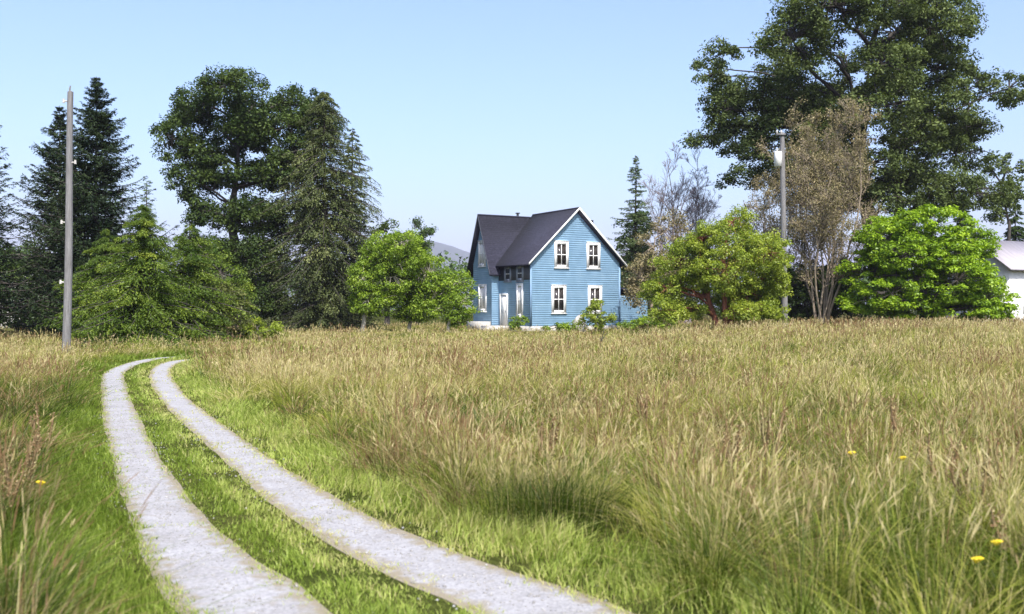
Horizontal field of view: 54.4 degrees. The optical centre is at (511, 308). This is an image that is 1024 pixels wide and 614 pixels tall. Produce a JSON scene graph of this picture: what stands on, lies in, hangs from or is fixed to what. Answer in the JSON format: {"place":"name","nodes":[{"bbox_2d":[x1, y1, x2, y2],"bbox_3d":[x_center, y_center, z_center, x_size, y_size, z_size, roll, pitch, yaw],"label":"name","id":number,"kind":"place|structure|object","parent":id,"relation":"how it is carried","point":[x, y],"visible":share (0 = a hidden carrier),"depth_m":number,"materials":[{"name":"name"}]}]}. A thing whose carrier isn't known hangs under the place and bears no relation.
{"place":"outdoors","nodes":[
{"label":"outdoors","id":0,"kind":"place"},
{"bbox_2d":[101,357,331,613],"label":"drive track","id":1,"kind":"structure","parent":0,"point":[275,591],"depth_m":7.22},
{"bbox_2d":[149,359,633,613],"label":"drive track","id":2,"kind":"structure","parent":0,"point":[495,577],"depth_m":7.20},
{"bbox_2d":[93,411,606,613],"bbox_3d":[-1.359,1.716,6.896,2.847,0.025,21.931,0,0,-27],"label":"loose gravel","id":3,"kind":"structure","parent":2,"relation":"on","point":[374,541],"depth_m":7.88,"materials":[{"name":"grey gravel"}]},
{"bbox_2d":[0,314,1023,613],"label":"meadow grass","id":4,"kind":"structure","parent":0,"point":[942,376],"depth_m":10.89,"materials":[{"name":"green plant"}]},
{"bbox_2d":[0,0,1023,275],"label":"sky","id":5,"kind":"structure","parent":0,"point":[459,110],"materials":[{"name":"blue"}]},
{"bbox_2d":[0,309,1023,613],"bbox_3d":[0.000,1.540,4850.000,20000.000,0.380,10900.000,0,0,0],"label":"ground","id":6,"kind":"structure","parent":0,"point":[423,595],"depth_m":7.25,"materials":[{"name":"green plant"}]},
{"bbox_2d":[0,448,35,524],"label":"weed plant","id":7,"kind":"object","parent":6,"relation":"on","point":[6,475],"visible":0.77,"depth_m":7.58,"materials":[{"name":"brown plant"}]},
{"bbox_2d":[0,242,49,330],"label":"tree","id":8,"kind":"object","parent":6,"relation":"on","point":[12,281],"visible":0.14,"depth_m":65.29,"materials":[{"name":"green plant"}]},
{"bbox_2d":[3,429,50,491],"bbox_3d":[-4.296,1.395,8.802,0.378,0.673,0.386,0,0,21],"label":"weed plant","id":9,"kind":"object","parent":6,"relation":"on","point":[36,441],"visible":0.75,"depth_m":8.79,"materials":[{"name":"brown plant"}]},
{"bbox_2d":[0,239,57,271],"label":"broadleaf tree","id":10,"kind":"object","parent":6,"relation":"on","point":[24,251],"visible":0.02,"depth_m":91.56,"materials":[{"name":"green plant"}]},
{"bbox_2d":[0,125,59,325],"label":"spruce tree","id":11,"kind":"object","parent":6,"relation":"on","point":[4,282],"visible":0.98,"depth_m":52.85,"materials":[{"name":"green plant"}]},
{"bbox_2d":[36,481,44,539],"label":"wild flower","id":12,"kind":"object","parent":6,"relation":"on","point":[42,483],"visible":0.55,"depth_m":6.88,"materials":[{"name":"yellow plant"}]},
{"bbox_2d":[28,401,61,455],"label":"weed plant","id":13,"kind":"object","parent":6,"relation":"on","point":[37,419],"visible":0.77,"depth_m":11.07,"materials":[{"name":"brown plant"}]},
{"bbox_2d":[22,290,82,336],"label":"shrub","id":14,"kind":"object","parent":6,"relation":"on","point":[39,328],"visible":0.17,"depth_m":54.32,"materials":[{"name":"green plant"}]},
{"bbox_2d":[0,106,126,335],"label":"spruce tree","id":15,"kind":"object","parent":6,"relation":"on","point":[59,122],"visible":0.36,"depth_m":59.23,"materials":[{"name":"green plant"}]},
{"bbox_2d":[59,86,76,356],"bbox_3d":[-15.510,-2.932,34.800,0.603,9.734,0.296,0,0,0],"label":"utility pole","id":16,"kind":"object","parent":6,"relation":"on","point":[67,308],"visible":0.95,"depth_m":34.70,"materials":[{"name":"wood"},{"name":"ceramic"}]},
{"bbox_2d":[34,228,149,343],"bbox_3d":[-20.156,-0.723,49.031,6.048,6.448,6.528,0,0,-27],"label":"young conifer","id":17,"kind":"object","parent":6,"relation":"on","point":[104,245],"visible":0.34,"depth_m":48.35,"materials":[{"name":"green plant"}]},
{"bbox_2d":[6,77,179,337],"bbox_3d":[-23.034,-5.407,55.006,9.251,14.835,9.251,0,0,0],"label":"spruce tree","id":18,"kind":"object","parent":6,"relation":"on","point":[98,171],"visible":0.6,"depth_m":54.26,"materials":[{"name":"green plant"}]},
{"bbox_2d":[61,204,230,347],"bbox_3d":[-17.195,-1.124,46.201,8.187,7.469,8.312,0,0,0],"label":"young conifer","id":19,"kind":"object","parent":6,"relation":"on","point":[144,296],"visible":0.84,"depth_m":45.38,"materials":[{"name":"green plant"}]},
{"bbox_2d":[133,181,163,287],"bbox_3d":[-19.697,-2.543,54.086,2.466,8.856,2.532,0,0,40],"label":"young conifer","id":20,"kind":"object","parent":6,"relation":"on","point":[146,199],"visible":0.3,"depth_m":53.99,"materials":[{"name":"green plant"}]},
{"bbox_2d":[121,223,261,342],"bbox_3d":[-15.790,-0.914,49.107,7.382,6.627,7.417,0,0,0],"label":"young conifer","id":21,"kind":"object","parent":6,"relation":"on","point":[193,260],"visible":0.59,"depth_m":48.52,"materials":[{"name":"green plant"}]},
{"bbox_2d":[174,231,257,305],"bbox_3d":[-17.042,-1.233,57.231,4.965,6.303,3.831,0,0,0],"label":"broadleaf tree","id":22,"kind":"object","parent":6,"relation":"on","point":[221,273],"visible":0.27,"depth_m":56.67,"materials":[{"name":"green plant"}]},
{"bbox_2d":[195,276,255,339],"bbox_3d":[-14.494,0.071,49.864,3.319,3.683,2.690,0,0,0],"label":"shrub","id":23,"kind":"object","parent":6,"relation":"on","point":[234,321],"visible":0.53,"depth_m":49.50,"materials":[{"name":"green plant"}]},
{"bbox_2d":[148,62,345,329],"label":"broadleaf tree","id":24,"kind":"object","parent":6,"relation":"on","point":[253,127],"visible":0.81,"depth_m":72.36,"materials":[{"name":"green plant"}]},
{"bbox_2d":[229,317,283,339],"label":"shrub","id":25,"kind":"object","parent":6,"relation":"on","point":[263,331],"visible":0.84,"depth_m":49.96,"materials":[{"name":"green plant"}]},
{"bbox_2d":[244,91,388,332],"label":"conifer tree","id":26,"kind":"object","parent":6,"relation":"on","point":[326,302],"visible":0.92,"depth_m":70.97,"materials":[{"name":"green plant"}]},
{"bbox_2d":[330,129,389,328],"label":"conifer tree","id":27,"kind":"object","parent":6,"relation":"on","point":[356,147],"visible":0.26,"depth_m":74.87,"materials":[{"name":"green plant"}]},
{"bbox_2d":[355,218,401,324],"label":"broadleaf tree","id":28,"kind":"object","parent":6,"relation":"on","point":[386,224],"visible":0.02,"depth_m":91.83,"materials":[{"name":"green plant"}]},
{"bbox_2d":[344,227,429,330],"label":"tree","id":29,"kind":"object","parent":6,"relation":"on","point":[373,297],"visible":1,"depth_m":66.40,"materials":[{"name":"green plant"}]},
{"bbox_2d":[400,216,436,325],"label":"broadleaf tree","id":30,"kind":"object","parent":6,"relation":"on","point":[425,231],"visible":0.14,"depth_m":91.66,"materials":[{"name":"green plant"}]},
{"bbox_2d":[385,247,454,329],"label":"tree","id":31,"kind":"object","parent":6,"relation":"on","point":[411,309],"visible":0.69,"depth_m":68.07,"materials":[{"name":"green plant"}]},
{"bbox_2d":[422,269,482,332],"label":"tree","id":32,"kind":"object","parent":6,"relation":"on","point":[451,299],"visible":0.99,"depth_m":67.68,"materials":[{"name":"green plant"}]},
{"bbox_2d":[9,248,942,317],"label":"distant wood","id":33,"kind":"object","parent":6,"relation":"on","point":[454,265],"visible":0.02,"depth_m":205.43,"materials":[{"name":"green plant"}]},
{"bbox_2d":[507,315,529,330],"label":"shrub","id":34,"kind":"object","parent":6,"relation":"on","point":[518,323],"visible":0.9,"depth_m":69.33,"materials":[{"name":"green plant"}]},
{"bbox_2d":[530,412,565,466],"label":"weed plant","id":35,"kind":"object","parent":6,"relation":"on","point":[551,436],"visible":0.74,"depth_m":10.15,"materials":[{"name":"brown plant"}]},
{"bbox_2d":[466,207,647,331],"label":"blue house","id":36,"kind":"structure","parent":6,"relation":"on","point":[550,268],"depth_m":74.92,"materials":[{"name":"blue wood"}]},
{"bbox_2d":[478,240,485,266],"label":"window","id":37,"kind":"structure","parent":36,"relation":"in","point":[481,254],"depth_m":77.39,"materials":[{"name":"glass"}]},
{"bbox_2d":[478,284,486,311],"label":"window","id":38,"kind":"structure","parent":36,"relation":"in","point":[482,288],"depth_m":77.24,"materials":[{"name":"white paint"}]},
{"bbox_2d":[500,294,507,325],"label":"door","id":39,"kind":"structure","parent":36,"relation":"in","point":[503,297],"depth_m":75.47,"materials":[{"name":"white paint"}]},
{"bbox_2d":[503,267,511,282],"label":"window","id":40,"kind":"structure","parent":36,"relation":"in","point":[505,280],"depth_m":75.04,"materials":[{"name":"white wood"}]},
{"bbox_2d":[515,283,522,316],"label":"window","id":41,"kind":"structure","parent":36,"relation":"in","point":[519,286],"depth_m":73.57,"materials":[{"name":"white paint"}]},
{"bbox_2d":[515,266,523,281],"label":"window","id":42,"kind":"structure","parent":36,"relation":"in","point":[517,279],"depth_m":73.56,"materials":[{"name":"white wood"}]},
{"bbox_2d":[551,285,566,313],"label":"window","id":43,"kind":"structure","parent":36,"relation":"in","point":[558,292],"depth_m":73.38,"materials":[{"name":"white paint"}]},
{"bbox_2d":[554,240,569,268],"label":"window","id":44,"kind":"structure","parent":36,"relation":"in","point":[561,248],"depth_m":73.52,"materials":[{"name":"white paint"}]},
{"bbox_2d":[586,242,600,269],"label":"window","id":45,"kind":"structure","parent":36,"relation":"in","point":[592,248],"depth_m":74.93,"materials":[{"name":"white paint"}]},
{"bbox_2d":[587,285,602,313],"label":"window","id":46,"kind":"structure","parent":36,"relation":"in","point":[594,291],"depth_m":75.03,"materials":[{"name":"white paint"}]},
{"bbox_2d":[541,320,578,330],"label":"shrub","id":47,"kind":"object","parent":6,"relation":"on","point":[559,326],"visible":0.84,"depth_m":69.80,"materials":[{"name":"green plant"}]},
{"bbox_2d":[572,314,587,331],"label":"boulder","id":48,"kind":"object","parent":6,"relation":"on","point":[577,318],"visible":0.39,"depth_m":69.68,"materials":[{"name":"stone"}]},
{"bbox_2d":[575,298,616,331],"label":"young tree","id":49,"kind":"object","parent":6,"relation":"on","point":[599,322],"visible":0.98,"depth_m":67.81,"materials":[{"name":"green plant"}]},
{"bbox_2d":[611,210,655,277],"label":"broadleaf tree","id":50,"kind":"object","parent":6,"relation":"on","point":[625,231],"visible":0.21,"depth_m":87.40,"materials":[{"name":"green plant"}]},
{"bbox_2d":[606,156,663,320],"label":"fir tree","id":51,"kind":"object","parent":6,"relation":"on","point":[635,217],"visible":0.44,"depth_m":83.82,"materials":[{"name":"green plant"}]},
{"bbox_2d":[634,388,651,434],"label":"weed plant","id":52,"kind":"object","parent":6,"relation":"on","point":[646,403],"visible":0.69,"depth_m":12.63,"materials":[{"name":"brown plant"}]},
{"bbox_2d":[616,315,677,330],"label":"shrub","id":53,"kind":"object","parent":6,"relation":"on","point":[639,321],"visible":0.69,"depth_m":67.57,"materials":[{"name":"green plant"}]},
{"bbox_2d":[618,207,693,317],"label":"broadleaf tree","id":54,"kind":"object","parent":6,"relation":"on","point":[644,269],"visible":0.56,"depth_m":70.97,"materials":[{"name":"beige plant"}]},
{"bbox_2d":[636,130,723,323],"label":"bare tree","id":55,"kind":"object","parent":6,"relation":"on","point":[699,208],"visible":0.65,"depth_m":79.84,"materials":[{"name":"grey plant"}]},
{"bbox_2d":[636,204,794,329],"bbox_3d":[11.823,-2.287,57.772,9.214,7.913,7.709,0,0,0],"label":"leafy bush","id":56,"kind":"object","parent":6,"relation":"on","point":[731,295],"visible":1,"depth_m":56.62,"materials":[{"name":"green plant"}]},
{"bbox_2d":[721,418,758,489],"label":"weed plant","id":57,"kind":"object","parent":6,"relation":"on","point":[735,444],"visible":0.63,"depth_m":9.01,"materials":[{"name":"brown plant"}]},
{"bbox_2d":[753,402,789,481],"bbox_3d":[2.572,1.325,9.818,0.378,0.813,0.397,0,0,0],"label":"weed plant","id":58,"kind":"object","parent":6,"relation":"on","point":[781,420],"visible":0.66,"depth_m":9.78,"materials":[{"name":"brown plant"}]},
{"bbox_2d":[732,138,820,322],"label":"withered tree","id":59,"kind":"object","parent":6,"relation":"on","point":[762,210],"visible":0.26,"depth_m":65.88,"materials":[{"name":"beige plant"}]},
{"bbox_2d":[774,130,787,324],"bbox_3d":[16.476,-4.678,60.937,0.891,12.461,0.463,0,0,-10],"label":"utility pole","id":60,"kind":"object","parent":6,"relation":"on","point":[779,158],"visible":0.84,"depth_m":60.86,"materials":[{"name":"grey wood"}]},
{"bbox_2d":[750,254,871,324],"bbox_3d":[20.203,-1.086,66.651,7.232,5.176,6.044,0,0,-25],"label":"shrub","id":61,"kind":"object","parent":6,"relation":"on","point":[800,300],"visible":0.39,"depth_m":64.96,"materials":[{"name":"green plant"}]},
{"bbox_2d":[753,93,885,325],"bbox_3d":[19.625,-6.123,63.267,8.004,15.206,9.176,0,0,37],"label":"withered tree","id":62,"kind":"object","parent":6,"relation":"on","point":[830,211],"visible":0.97,"depth_m":61.97,"materials":[{"name":"beige plant"}]},
{"bbox_2d":[677,0,1023,320],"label":"giant tree","id":63,"kind":"object","parent":6,"relation":"on","point":[900,64],"visible":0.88,"depth_m":72.59,"materials":[{"name":"green plant"}]},
{"bbox_2d":[848,451,855,517],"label":"wild flower","id":64,"kind":"object","parent":6,"relation":"on","point":[850,453],"visible":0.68,"depth_m":7.60,"materials":[{"name":"yellow plant"}]},
{"bbox_2d":[900,456,905,533],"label":"wild flower","id":65,"kind":"object","parent":6,"relation":"on","point":[903,457],"visible":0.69,"depth_m":7.39,"materials":[{"name":"yellow plant"}]},
{"bbox_2d":[888,393,922,453],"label":"weed plant","id":66,"kind":"object","parent":6,"relation":"on","point":[892,408],"visible":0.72,"depth_m":10.85,"materials":[{"name":"brown plant"}]},
{"bbox_2d":[832,203,1021,323],"bbox_3d":[24.745,-2.357,59.827,10.640,7.841,8.635,0,0,0],"label":"leafy bush","id":67,"kind":"object","parent":6,"relation":"on","point":[891,251],"visible":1,"depth_m":58.25,"materials":[{"name":"green plant"}]},
{"bbox_2d":[924,431,967,508],"bbox_3d":[3.593,1.378,8.304,0.368,0.708,0.460,0,0,0],"label":"weed plant","id":68,"kind":"object","parent":6,"relation":"on","point":[930,453],"visible":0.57,"depth_m":8.34,"materials":[{"name":"brown plant"}]},
{"bbox_2d":[951,192,975,253],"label":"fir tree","id":69,"kind":"object","parent":6,"relation":"on","point":[960,223],"visible":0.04,"depth_m":89.80,"materials":[{"name":"green plant"}]},
{"bbox_2d":[946,451,993,524],"bbox_3d":[3.421,1.392,7.397,0.370,0.680,0.447,0,0,27],"label":"weed plant","id":70,"kind":"object","parent":6,"relation":"on","point":[984,478],"visible":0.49,"depth_m":7.35,"materials":[{"name":"brown plant"}]},
{"bbox_2d":[971,556,983,613],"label":"wild flower","id":71,"kind":"object","parent":6,"relation":"on","point":[976,560],"visible":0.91,"depth_m":5.00,"materials":[{"name":"yellow plant"}]},
{"bbox_2d":[945,240,1023,321],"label":"white shed","id":72,"kind":"structure","parent":6,"relation":"on","point":[1008,261],"depth_m":75.70,"materials":[{"name":"metal"}]},
{"bbox_2d":[991,539,1002,613],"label":"wild flower","id":73,"kind":"object","parent":6,"relation":"on","point":[997,541],"visible":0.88,"depth_m":5.30,"materials":[{"name":"yellow plant"}]},
{"bbox_2d":[973,436,1023,505],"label":"weed plant","id":74,"kind":"object","parent":6,"relation":"on","point":[1016,450],"visible":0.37,"depth_m":7.89,"materials":[{"name":"brown plant"}]},
{"bbox_2d":[978,152,1023,240],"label":"broadleaf tree","id":75,"kind":"object","parent":6,"relation":"on","point":[995,215],"visible":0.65,"depth_m":91.43,"materials":[{"name":"green plant"}]},
{"bbox_2d":[983,503,1023,580],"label":"weed plant","id":76,"kind":"object","parent":6,"relation":"on","point":[993,521],"visible":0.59,"depth_m":6.22,"materials":[{"name":"brown plant"}]},
{"bbox_2d":[1001,198,1023,241],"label":"fir tree","id":77,"kind":"object","parent":6,"relation":"on","point":[1015,235],"visible":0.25,"depth_m":95.72,"materials":[{"name":"green plant"}]},
{"bbox_2d":[226,236,908,308],"bbox_3d":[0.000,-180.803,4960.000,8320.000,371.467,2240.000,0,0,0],"label":"hills","id":78,"kind":"structure","parent":0,"point":[438,247],"depth_m":4477.29,"materials":[{"name":"grey"}]}
]}

